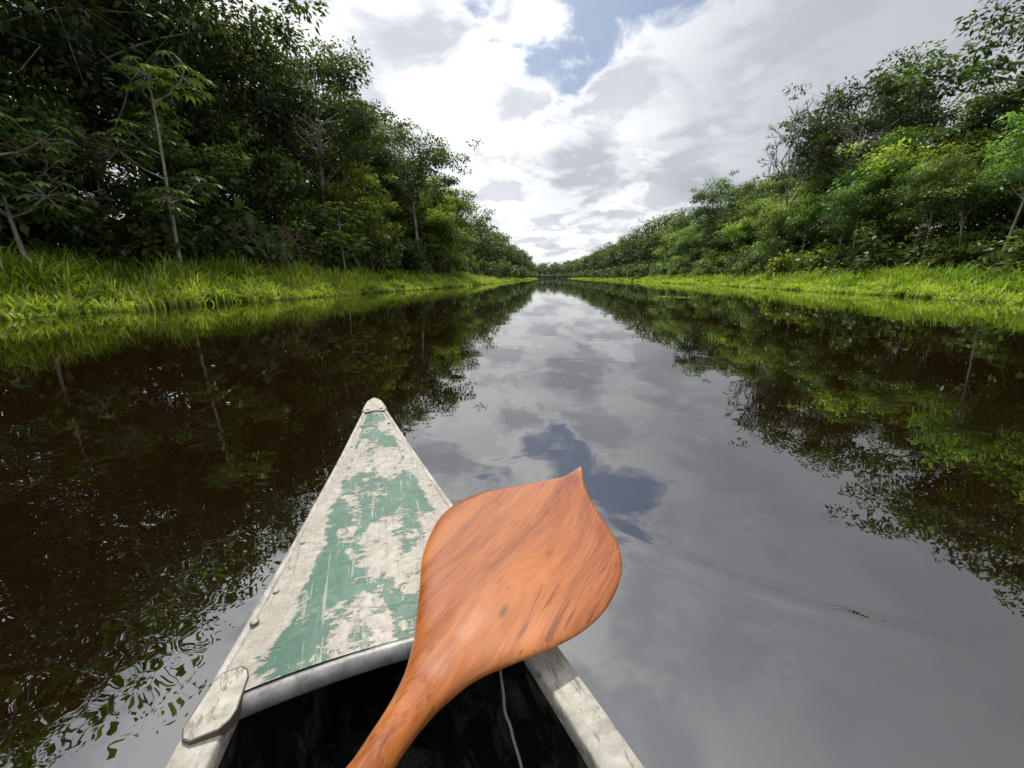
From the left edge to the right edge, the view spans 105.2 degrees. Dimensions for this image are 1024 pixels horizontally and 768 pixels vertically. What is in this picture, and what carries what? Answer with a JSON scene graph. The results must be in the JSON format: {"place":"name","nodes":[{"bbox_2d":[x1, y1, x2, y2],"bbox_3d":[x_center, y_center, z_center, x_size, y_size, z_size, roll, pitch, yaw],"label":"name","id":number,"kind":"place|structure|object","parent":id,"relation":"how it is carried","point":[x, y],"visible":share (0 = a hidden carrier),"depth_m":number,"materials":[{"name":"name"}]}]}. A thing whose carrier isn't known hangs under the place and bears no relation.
{"place":"outdoors","nodes":[
{"label":"outdoors","id":0,"kind":"place"},
{"bbox_2d":[0,278,1023,767],"bbox_3d":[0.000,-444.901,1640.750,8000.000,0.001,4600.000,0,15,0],"label":"river water","id":1,"kind":"structure","parent":0,"point":[808,506],"depth_m":1.66,"materials":[{"name":"black liquid"}]},
{"bbox_2d":[165,398,643,767],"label":"canoe","id":2,"kind":"object","parent":1,"relation":"on","point":[311,672],"visible":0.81,"depth_m":0.59,"materials":[{"name":"green paint"}]},
{"bbox_2d":[346,467,621,767],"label":"canoe paddle","id":3,"kind":"object","parent":2,"relation":"on","point":[510,576],"visible":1,"depth_m":0.56,"materials":[{"name":"brown wood"}]},
{"bbox_2d":[499,670,522,767],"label":"mooring rope","id":4,"kind":"object","parent":2,"relation":"attached to","point":[509,722],"visible":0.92,"depth_m":0.49,"materials":[{"name":"grey fabric"}]},
{"bbox_2d":[9,0,1023,274],"label":"sky","id":5,"kind":"structure","parent":0,"point":[592,119],"materials":[{"name":"white"}]},
{"bbox_3d":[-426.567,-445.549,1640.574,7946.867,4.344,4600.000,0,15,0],"label":"ground","id":6,"kind":"structure","parent":0,"visible":0},
{"bbox_2d":[0,175,32,249],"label":"shrub","id":7,"kind":"object","parent":6,"relation":"on","point":[23,228],"visible":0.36,"depth_m":11.21,"materials":[{"name":"green plant"}]},
{"bbox_2d":[0,0,42,53],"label":"lacy tree","id":8,"kind":"object","parent":6,"relation":"on","point":[30,6],"visible":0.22,"depth_m":11.59,"materials":[{"name":"green plant"}]},
{"bbox_2d":[0,106,95,261],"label":"cecropia tree","id":9,"kind":"object","parent":6,"relation":"on","point":[6,186],"visible":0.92,"depth_m":10.93,"materials":[{"name":"green plant"}]},
{"bbox_2d":[0,171,123,262],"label":"shrub","id":10,"kind":"object","parent":6,"relation":"on","point":[47,236],"visible":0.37,"depth_m":12.69,"materials":[{"name":"green plant"}]},
{"bbox_2d":[0,53,126,234],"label":"understory tree","id":11,"kind":"object","parent":6,"relation":"on","point":[50,116],"visible":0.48,"depth_m":12.79,"materials":[{"name":"green plant"}]},
{"bbox_2d":[0,122,143,246],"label":"dead shrub","id":12,"kind":"object","parent":6,"relation":"on","point":[46,161],"visible":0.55,"depth_m":12.43,"materials":[{"name":"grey plant"}]},
{"bbox_2d":[0,0,154,189],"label":"rainforest tree","id":13,"kind":"object","parent":6,"relation":"on","point":[94,115],"visible":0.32,"depth_m":15.36,"materials":[{"name":"green plant"}]},
{"bbox_2d":[0,60,156,218],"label":"understory tree","id":14,"kind":"object","parent":6,"relation":"on","point":[122,196],"visible":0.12,"depth_m":14.79,"materials":[{"name":"green plant"}]},
{"bbox_2d":[0,176,161,262],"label":"shrub","id":15,"kind":"object","parent":6,"relation":"on","point":[89,221],"visible":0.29,"depth_m":12.75,"materials":[{"name":"green plant"}]},
{"bbox_2d":[0,0,189,241],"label":"lacy tree","id":16,"kind":"object","parent":6,"relation":"on","point":[74,9],"visible":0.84,"depth_m":13.68,"materials":[{"name":"green plant"}]},
{"bbox_2d":[0,0,239,233],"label":"rainforest tree","id":17,"kind":"object","parent":6,"relation":"on","point":[193,142],"visible":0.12,"depth_m":18.12,"materials":[{"name":"green plant"}]},
{"bbox_2d":[0,0,273,216],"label":"lacy tree","id":18,"kind":"object","parent":6,"relation":"on","point":[182,6],"visible":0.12,"depth_m":18.14,"materials":[{"name":"green plant"}]},
{"bbox_2d":[66,190,212,269],"bbox_3d":[-14.799,-5.586,15.098,4.997,3.592,4.667,-7,17,-24],"label":"shrub","id":19,"kind":"object","parent":6,"relation":"on","point":[150,242],"visible":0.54,"depth_m":14.64,"materials":[{"name":"green plant"}]},
{"bbox_2d":[0,0,293,221],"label":"lacy tree","id":20,"kind":"object","parent":6,"relation":"on","point":[180,54],"visible":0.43,"depth_m":16.83,"materials":[{"name":"green plant"}]},
{"bbox_2d":[81,50,226,266],"bbox_3d":[-12.503,-7.290,14.197,3.970,7.772,3.784,8,17,27],"label":"cecropia tree","id":21,"kind":"object","parent":6,"relation":"on","point":[164,76],"visible":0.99,"depth_m":13.86,"materials":[{"name":"green plant"}]},
{"bbox_2d":[0,0,328,164],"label":"lacy tree","id":22,"kind":"object","parent":6,"relation":"on","point":[193,24],"visible":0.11,"depth_m":18.93,"materials":[{"name":"green plant"}]},
{"bbox_2d":[105,99,260,258],"bbox_3d":[-15.665,-9.093,18.837,6.014,8.003,6.313,13,20,39],"label":"understory tree","id":23,"kind":"object","parent":6,"relation":"on","point":[217,158],"visible":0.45,"depth_m":18.04,"materials":[{"name":"green plant"}]},
{"bbox_2d":[123,186,246,265],"bbox_3d":[-14.423,-6.297,17.040,3.654,3.911,4.639,9,18,30],"label":"shrub","id":24,"kind":"object","parent":6,"relation":"on","point":[211,232],"visible":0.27,"depth_m":17.06,"materials":[{"name":"green plant"}]},
{"bbox_2d":[40,0,335,195],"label":"rainforest tree","id":25,"kind":"object","parent":6,"relation":"on","point":[229,39],"visible":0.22,"depth_m":20.18,"materials":[{"name":"green plant"}]},
{"bbox_2d":[57,9,327,177],"bbox_3d":[-19.465,-14.678,24.483,13.513,15.539,10.259,6,16,21],"label":"rainforest tree","id":26,"kind":"object","parent":6,"relation":"on","point":[220,97],"visible":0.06,"depth_m":23.75,"materials":[{"name":"green plant"}]},
{"bbox_2d":[103,101,293,226],"bbox_3d":[-15.835,-9.507,20.360,6.091,8.023,6.572,10,18,33],"label":"understory tree","id":27,"kind":"object","parent":6,"relation":"on","point":[267,208],"visible":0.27,"depth_m":19.60,"materials":[{"name":"green plant"}]},
{"bbox_2d":[180,196,296,272],"bbox_3d":[-13.773,-6.955,19.509,5.562,4.018,5.381,8,17,26],"label":"shrub","id":28,"kind":"object","parent":6,"relation":"on","point":[231,217],"visible":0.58,"depth_m":18.45,"materials":[{"name":"green plant"}]},
{"bbox_2d":[178,86,315,235],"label":"understory tree","id":29,"kind":"object","parent":6,"relation":"on","point":[275,158],"visible":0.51,"depth_m":21.62,"materials":[{"name":"green plant"}]},
{"bbox_2d":[199,200,319,266],"bbox_3d":[-13.906,-7.850,21.974,5.850,4.468,4.936,-15,21,-43],"label":"shrub","id":30,"kind":"object","parent":6,"relation":"on","point":[294,251],"visible":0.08,"depth_m":21.79,"materials":[{"name":"green plant"}]},
{"bbox_2d":[217,219,302,279],"bbox_3d":[-11.566,-5.716,17.621,5.100,3.096,2.129,2,15,7],"label":"dead shrub","id":31,"kind":"object","parent":6,"relation":"on","point":[262,251],"visible":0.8,"depth_m":17.44,"materials":[{"name":"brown plant"}]},
{"bbox_2d":[216,74,317,211],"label":"rainforest tree","id":32,"kind":"object","parent":6,"relation":"on","point":[301,135],"visible":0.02,"depth_m":25.89,"materials":[{"name":"green plant"}]},
{"bbox_2d":[0,238,537,319],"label":"riverbank grass","id":33,"kind":"structure","parent":6,"relation":"on","point":[35,285],"depth_m":12.96,"materials":[{"name":"green plant"}]},
{"bbox_2d":[192,33,365,164],"bbox_3d":[-19.918,-18.416,32.741,15.574,18.335,11.986,-4,16,-13],"label":"rainforest tree","id":34,"kind":"object","parent":6,"relation":"on","point":[304,126],"visible":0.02,"depth_m":31.04,"materials":[{"name":"green plant"}]},
{"bbox_2d":[233,223,324,272],"bbox_3d":[-11.947,-6.732,20.632,2.200,3.483,5.314,1,15,5],"label":"dead shrub","id":35,"kind":"object","parent":6,"relation":"on","point":[281,239],"visible":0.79,"depth_m":20.29,"materials":[{"name":"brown plant"}]},
{"bbox_2d":[249,161,334,253],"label":"understory tree","id":36,"kind":"object","parent":6,"relation":"on","point":[311,203],"visible":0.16,"depth_m":24.76,"materials":[{"name":"green plant"}]},
{"bbox_2d":[260,208,337,270],"bbox_3d":[-13.525,-8.274,23.438,5.731,4.371,4.090,-7,17,-24],"label":"shrub","id":37,"kind":"object","parent":6,"relation":"on","point":[305,242],"visible":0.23,"depth_m":23.21,"materials":[{"name":"green plant"}]},
{"bbox_2d":[228,0,394,224],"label":"rainforest tree","id":38,"kind":"object","parent":6,"relation":"on","point":[324,69],"visible":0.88,"depth_m":23.93,"materials":[{"name":"green plant"}]},
{"bbox_2d":[287,222,361,272],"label":"shrub","id":39,"kind":"object","parent":6,"relation":"on","point":[337,256],"visible":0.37,"depth_m":24.88,"materials":[{"name":"green plant"}]},
{"bbox_2d":[262,87,393,219],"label":"rainforest tree","id":40,"kind":"object","parent":6,"relation":"on","point":[375,158],"visible":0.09,"depth_m":31.80,"materials":[{"name":"green plant"}]},
{"bbox_2d":[291,165,375,223],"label":"understory tree","id":41,"kind":"object","parent":6,"relation":"on","point":[337,181],"visible":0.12,"depth_m":28.75,"materials":[{"name":"green plant"}]},
{"bbox_2d":[302,218,369,268],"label":"shrub","id":42,"kind":"object","parent":6,"relation":"on","point":[351,241],"visible":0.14,"depth_m":26.42,"materials":[{"name":"green plant"}]},
{"bbox_2d":[288,153,384,237],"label":"understory tree","id":43,"kind":"object","parent":6,"relation":"on","point":[342,182],"visible":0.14,"depth_m":28.37,"materials":[{"name":"green plant"}]},
{"bbox_2d":[283,81,398,217],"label":"rainforest tree","id":44,"kind":"object","parent":6,"relation":"on","point":[373,142],"visible":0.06,"depth_m":33.09,"materials":[{"name":"green plant"}]},
{"bbox_2d":[311,201,372,271],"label":"cecropia tree","id":45,"kind":"object","parent":6,"relation":"on","point":[335,242],"visible":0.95,"depth_m":24.15,"materials":[{"name":"green plant"}]},
{"bbox_2d":[309,155,406,275],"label":"understory tree","id":46,"kind":"object","parent":6,"relation":"on","point":[368,213],"visible":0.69,"depth_m":27.86,"materials":[{"name":"green plant"}]},
{"bbox_2d":[331,225,393,277],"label":"shrub","id":47,"kind":"object","parent":6,"relation":"on","point":[377,262],"visible":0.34,"depth_m":29.12,"materials":[{"name":"green plant"}]},
{"bbox_2d":[349,228,405,275],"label":"shrub","id":48,"kind":"object","parent":6,"relation":"on","point":[396,261],"visible":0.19,"depth_m":31.21,"materials":[{"name":"green plant"}]},
{"bbox_2d":[367,233,425,273],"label":"shrub","id":49,"kind":"object","parent":6,"relation":"on","point":[407,265],"visible":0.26,"depth_m":34.91,"materials":[{"name":"green plant"}]},
{"bbox_2d":[376,187,420,261],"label":"understory tree","id":50,"kind":"object","parent":6,"relation":"on","point":[394,220],"visible":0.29,"depth_m":37.65,"materials":[{"name":"green plant"}]},
{"bbox_2d":[378,177,442,262],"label":"understory tree","id":51,"kind":"object","parent":6,"relation":"on","point":[419,221],"visible":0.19,"depth_m":40.35,"materials":[{"name":"green plant"}]},
{"bbox_2d":[390,237,432,275],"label":"shrub","id":52,"kind":"object","parent":6,"relation":"on","point":[420,266],"visible":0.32,"depth_m":35.63,"materials":[{"name":"green plant"}]},
{"bbox_2d":[340,106,483,246],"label":"rainforest tree","id":53,"kind":"object","parent":6,"relation":"on","point":[439,157],"visible":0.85,"depth_m":35.55,"materials":[{"name":"green plant"}]},
{"bbox_2d":[401,234,448,274],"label":"shrub","id":54,"kind":"object","parent":6,"relation":"on","point":[435,264],"visible":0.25,"depth_m":40.08,"materials":[{"name":"green plant"}]},
{"bbox_2d":[412,196,472,274],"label":"understory tree","id":55,"kind":"object","parent":6,"relation":"on","point":[440,222],"visible":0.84,"depth_m":41.76,"materials":[{"name":"green plant"}]},
{"bbox_2d":[414,174,481,262],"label":"rainforest tree","id":56,"kind":"object","parent":6,"relation":"on","point":[464,206],"visible":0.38,"depth_m":46.96,"materials":[{"name":"green plant"}]},
{"bbox_2d":[673,227,695,256],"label":"slim tree","id":57,"kind":"object","parent":6,"relation":"on","point":[684,239],"visible":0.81,"depth_m":68.11,"materials":[{"name":"green plant"}]},
{"bbox_2d":[684,227,721,265],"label":"understory tree","id":58,"kind":"object","parent":6,"relation":"on","point":[696,239],"visible":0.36,"depth_m":63.04,"materials":[{"name":"green plant"}]},
{"bbox_2d":[699,249,726,274],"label":"shrub","id":59,"kind":"object","parent":6,"relation":"on","point":[711,270],"visible":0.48,"depth_m":53.17,"materials":[{"name":"green plant"}]},
{"bbox_2d":[678,169,764,250],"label":"rainforest tree","id":60,"kind":"object","parent":6,"relation":"on","point":[712,197],"visible":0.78,"depth_m":56.48,"materials":[{"name":"green plant"}]},
{"bbox_2d":[708,203,753,254],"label":"understory tree","id":61,"kind":"object","parent":6,"relation":"on","point":[734,218],"visible":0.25,"depth_m":52.19,"materials":[{"name":"green plant"}]},
{"bbox_2d":[714,218,756,247],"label":"slim tree","id":62,"kind":"object","parent":6,"relation":"on","point":[737,232],"visible":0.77,"depth_m":47.39,"materials":[{"name":"green plant"}]},
{"bbox_2d":[723,196,771,257],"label":"understory tree","id":63,"kind":"object","parent":6,"relation":"on","point":[755,208],"visible":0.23,"depth_m":46.57,"materials":[{"name":"green plant"}]},
{"bbox_2d":[731,241,773,274],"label":"shrub","id":64,"kind":"object","parent":6,"relation":"on","point":[748,264],"visible":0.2,"depth_m":43.26,"materials":[{"name":"green plant"}]},
{"bbox_2d":[746,237,796,276],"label":"shrub","id":65,"kind":"object","parent":6,"relation":"on","point":[775,246],"visible":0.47,"depth_m":38.62,"materials":[{"name":"green plant"}]},
{"bbox_2d":[750,199,798,242],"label":"slim tree","id":66,"kind":"object","parent":6,"relation":"on","point":[779,222],"visible":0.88,"depth_m":39.66,"materials":[{"name":"green plant"}]},
{"bbox_2d":[747,193,806,253],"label":"understory tree","id":67,"kind":"object","parent":6,"relation":"on","point":[763,238],"visible":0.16,"depth_m":43.38,"materials":[{"name":"green plant"}]},
{"bbox_2d":[749,164,807,239],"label":"rainforest tree","id":68,"kind":"object","parent":6,"relation":"on","point":[780,184],"visible":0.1,"depth_m":49.96,"materials":[{"name":"green plant"}]},
{"bbox_2d":[748,238,810,271],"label":"shrub","id":69,"kind":"object","parent":6,"relation":"on","point":[759,247],"visible":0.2,"depth_m":40.46,"materials":[{"name":"green plant"}]},
{"bbox_2d":[764,249,806,277],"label":"shrub","id":70,"kind":"object","parent":6,"relation":"on","point":[774,268],"visible":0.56,"depth_m":36.45,"materials":[{"name":"green plant"}]},
{"bbox_2d":[751,186,831,262],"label":"understory tree","id":71,"kind":"object","parent":6,"relation":"on","point":[790,198],"visible":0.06,"depth_m":40.74,"materials":[{"name":"green plant"}]},
{"bbox_2d":[568,259,1023,303],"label":"riverbank grass","id":72,"kind":"structure","parent":6,"relation":"on","point":[965,283],"depth_m":20.55,"materials":[{"name":"green plant"}]},
{"bbox_2d":[782,190,825,258],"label":"slim tree","id":73,"kind":"object","parent":6,"relation":"on","point":[802,211],"visible":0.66,"depth_m":36.09,"materials":[{"name":"green plant"}]},
{"bbox_2d":[787,202,824,265],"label":"understory tree","id":74,"kind":"object","parent":6,"relation":"on","point":[801,227],"visible":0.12,"depth_m":38.39,"materials":[{"name":"green plant"}]},
{"bbox_2d":[756,81,864,268],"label":"bare tree","id":75,"kind":"object","parent":6,"relation":"on","point":[773,155],"visible":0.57,"depth_m":37.84,"materials":[{"name":"grey plant"}]},
{"bbox_2d":[786,165,858,254],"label":"understory tree","id":76,"kind":"object","parent":6,"relation":"on","point":[819,239],"visible":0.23,"depth_m":35.37,"materials":[{"name":"green plant"}]},
{"bbox_2d":[795,238,852,273],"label":"shrub","id":77,"kind":"object","parent":6,"relation":"on","point":[817,260],"visible":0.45,"depth_m":32.07,"materials":[{"name":"green plant"}]},
{"bbox_2d":[807,168,880,249],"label":"understory tree","id":78,"kind":"object","parent":6,"relation":"on","point":[832,236],"visible":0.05,"depth_m":33.08,"materials":[{"name":"green plant"}]},
{"bbox_2d":[821,244,882,274],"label":"shrub","id":79,"kind":"object","parent":6,"relation":"on","point":[835,264],"visible":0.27,"depth_m":28.91,"materials":[{"name":"green plant"}]},
{"bbox_2d":[817,182,887,252],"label":"slim tree","id":80,"kind":"object","parent":6,"relation":"on","point":[828,229],"visible":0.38,"depth_m":29.55,"materials":[{"name":"green plant"}]},
{"bbox_2d":[816,169,893,254],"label":"slim tree","id":81,"kind":"object","parent":6,"relation":"on","point":[855,196],"visible":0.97,"depth_m":27.23,"materials":[{"name":"green plant"}]},
{"bbox_2d":[771,45,967,245],"bbox_3d":[28.719,-17.555,32.757,12.447,17.046,14.732,9,18,31],"label":"rainforest tree","id":82,"kind":"object","parent":6,"relation":"on","point":[883,89],"visible":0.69,"depth_m":31.24,"materials":[{"name":"green plant"}]},
{"bbox_2d":[819,125,952,246],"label":"understory tree","id":83,"kind":"object","parent":6,"relation":"on","point":[911,144],"visible":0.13,"depth_m":28.41,"materials":[{"name":"green plant"}]},
{"bbox_2d":[785,80,1002,195],"bbox_3d":[33.357,-18.326,36.293,13.822,16.440,10.438,3,16,11],"label":"rainforest tree","id":84,"kind":"object","parent":6,"relation":"on","point":[850,135],"visible":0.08,"depth_m":33.43,"materials":[{"name":"green plant"}]},
{"bbox_2d":[844,232,946,276],"bbox_3d":[24.029,-7.925,24.620,4.814,3.366,4.037,3,16,12],"label":"shrub","id":85,"kind":"object","parent":6,"relation":"on","point":[891,258],"visible":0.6,"depth_m":24.41,"materials":[{"name":"green plant"}]},
{"bbox_2d":[836,126,1014,253],"bbox_3d":[27.684,-12.658,27.485,9.632,10.356,7.618,4,16,14],"label":"understory tree","id":86,"kind":"object","parent":6,"relation":"on","point":[896,161],"visible":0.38,"depth_m":26.93,"materials":[{"name":"green plant"}]},
{"bbox_2d":[890,222,973,261],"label":"shrub","id":87,"kind":"object","parent":6,"relation":"on","point":[907,241],"visible":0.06,"depth_m":26.66,"materials":[{"name":"green plant"}]},
{"bbox_2d":[890,145,975,261],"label":"slim tree","id":88,"kind":"object","parent":6,"relation":"on","point":[926,175],"visible":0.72,"depth_m":22.20,"materials":[{"name":"green plant"}]},
{"bbox_2d":[852,134,1019,255],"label":"understory tree","id":89,"kind":"object","parent":6,"relation":"on","point":[980,157],"visible":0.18,"depth_m":23.81,"materials":[{"name":"green plant"}]},
{"bbox_2d":[905,242,977,271],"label":"shrub","id":90,"kind":"object","parent":6,"relation":"on","point":[949,257],"visible":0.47,"depth_m":20.88,"materials":[{"name":"green plant"}]},
{"bbox_2d":[891,163,993,256],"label":"slim tree","id":91,"kind":"object","parent":6,"relation":"on","point":[911,206],"visible":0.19,"depth_m":24.30,"materials":[{"name":"green plant"}]},
{"bbox_2d":[890,0,1023,132],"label":"rainforest tree","id":92,"kind":"object","parent":6,"relation":"on","point":[1012,99],"visible":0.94,"depth_m":22.33,"materials":[{"name":"green plant"}]},
{"bbox_2d":[909,141,1010,247],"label":"slim tree","id":93,"kind":"object","parent":6,"relation":"on","point":[958,192],"visible":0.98,"depth_m":20.14,"materials":[{"name":"green plant"}]},
{"bbox_2d":[916,229,1009,271],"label":"shrub","id":94,"kind":"object","parent":6,"relation":"on","point":[976,237],"visible":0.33,"depth_m":20.60,"materials":[{"name":"green plant"}]},
{"bbox_2d":[905,80,1023,218],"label":"rainforest tree","id":95,"kind":"object","parent":6,"relation":"on","point":[961,131],"visible":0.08,"depth_m":24.97,"materials":[{"name":"green plant"}]},
{"bbox_2d":[913,92,1023,263],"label":"rainforest tree","id":96,"kind":"object","parent":6,"relation":"on","point":[975,139],"visible":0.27,"depth_m":24.32,"materials":[{"name":"green plant"}]},
{"bbox_2d":[924,132,1023,252],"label":"understory tree","id":97,"kind":"object","parent":6,"relation":"on","point":[1018,224],"visible":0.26,"depth_m":20.91,"materials":[{"name":"green plant"}]},
{"bbox_2d":[950,59,1023,160],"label":"rainforest tree","id":98,"kind":"object","parent":6,"relation":"on","point":[967,96],"visible":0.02,"depth_m":25.60,"materials":[{"name":"green plant"}]},
{"bbox_2d":[957,226,1023,269],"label":"shrub","id":99,"kind":"object","parent":6,"relation":"on","point":[993,257],"visible":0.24,"depth_m":18.48,"materials":[{"name":"green plant"}]},
{"bbox_2d":[961,150,1023,257],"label":"understory tree","id":100,"kind":"object","parent":6,"relation":"on","point":[1015,208],"visible":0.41,"depth_m":19.89,"materials":[{"name":"green plant"}]},
{"bbox_2d":[962,206,1023,264],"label":"shrub","id":101,"kind":"object","parent":6,"relation":"on","point":[992,218],"visible":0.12,"depth_m":21.17,"materials":[{"name":"green plant"}]},
{"bbox_2d":[975,98,1023,268],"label":"slim tree","id":102,"kind":"object","parent":6,"relation":"on","point":[1016,139],"visible":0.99,"depth_m":16.73,"materials":[{"name":"green plant"}]},
{"bbox_2d":[980,145,1023,201],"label":"understory tree","id":103,"kind":"object","parent":6,"relation":"on","point":[1004,164],"visible":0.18,"depth_m":19.21,"materials":[{"name":"green plant"}]},
{"bbox_2d":[982,226,1023,273],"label":"shrub","id":104,"kind":"object","parent":6,"relation":"on","point":[1009,255],"visible":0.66,"depth_m":17.16,"materials":[{"name":"green plant"}]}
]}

